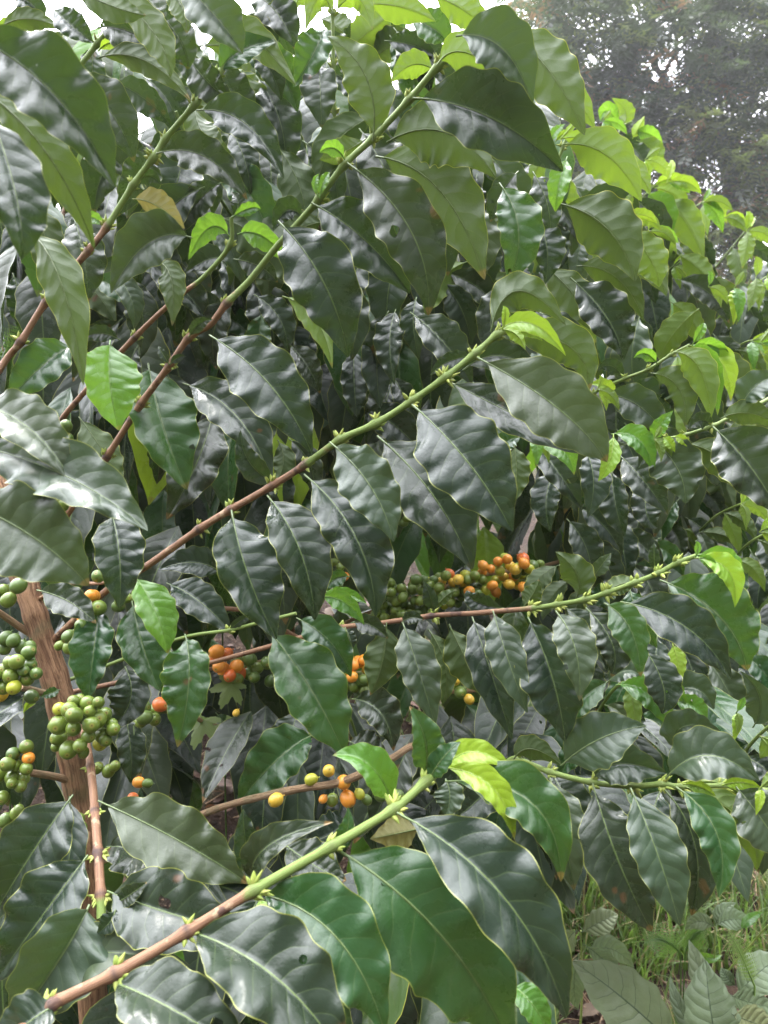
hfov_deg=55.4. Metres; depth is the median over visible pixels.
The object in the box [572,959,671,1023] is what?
broadleaf weed
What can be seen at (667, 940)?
fern
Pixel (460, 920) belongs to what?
coffee shrub
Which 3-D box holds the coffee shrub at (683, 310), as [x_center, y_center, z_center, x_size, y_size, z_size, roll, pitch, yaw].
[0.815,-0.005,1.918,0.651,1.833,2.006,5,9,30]
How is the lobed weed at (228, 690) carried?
on the ground at (218, 820)
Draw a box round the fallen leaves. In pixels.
[123,529,767,1023]
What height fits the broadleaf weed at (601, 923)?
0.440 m
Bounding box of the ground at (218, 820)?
[0,468,767,1023]
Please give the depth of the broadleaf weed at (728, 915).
1.40 m
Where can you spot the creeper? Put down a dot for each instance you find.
(749, 919)
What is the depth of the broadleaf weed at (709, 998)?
1.05 m
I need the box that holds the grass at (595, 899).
[348,636,767,1023]
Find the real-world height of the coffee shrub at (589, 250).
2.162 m
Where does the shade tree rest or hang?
on the ground at (218, 820)
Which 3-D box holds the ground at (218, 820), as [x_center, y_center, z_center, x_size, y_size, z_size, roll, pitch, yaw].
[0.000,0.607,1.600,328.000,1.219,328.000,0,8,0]
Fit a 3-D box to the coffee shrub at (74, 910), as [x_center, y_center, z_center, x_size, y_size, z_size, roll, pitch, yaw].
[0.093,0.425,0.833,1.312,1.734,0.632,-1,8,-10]
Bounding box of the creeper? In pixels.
[700,911,767,970]
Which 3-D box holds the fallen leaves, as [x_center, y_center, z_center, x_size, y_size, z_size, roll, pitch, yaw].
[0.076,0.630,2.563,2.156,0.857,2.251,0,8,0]
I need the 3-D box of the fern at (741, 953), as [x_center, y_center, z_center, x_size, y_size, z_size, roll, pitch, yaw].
[0.569,0.932,1.144,0.157,0.650,0.049,-6,10,-38]
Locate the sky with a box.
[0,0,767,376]
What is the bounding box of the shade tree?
[479,0,767,287]
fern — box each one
[641,919,707,1000]
[724,929,760,996]
[733,597,767,973]
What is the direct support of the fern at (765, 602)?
on the ground at (218, 820)
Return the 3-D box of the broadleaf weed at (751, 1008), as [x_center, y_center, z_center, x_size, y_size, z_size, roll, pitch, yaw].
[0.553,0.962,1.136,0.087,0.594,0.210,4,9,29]
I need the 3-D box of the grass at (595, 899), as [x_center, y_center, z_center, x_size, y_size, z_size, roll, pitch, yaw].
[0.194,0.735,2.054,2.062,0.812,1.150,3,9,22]
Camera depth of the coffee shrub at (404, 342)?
0.96 m
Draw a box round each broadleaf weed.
[566,907,633,1023]
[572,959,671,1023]
[669,940,740,1023]
[685,902,744,971]
[720,950,767,1023]
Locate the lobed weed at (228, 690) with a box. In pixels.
[190,675,246,749]
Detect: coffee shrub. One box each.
[0,0,572,1023]
[0,0,575,913]
[0,4,767,1023]
[171,28,767,936]
[563,98,767,538]

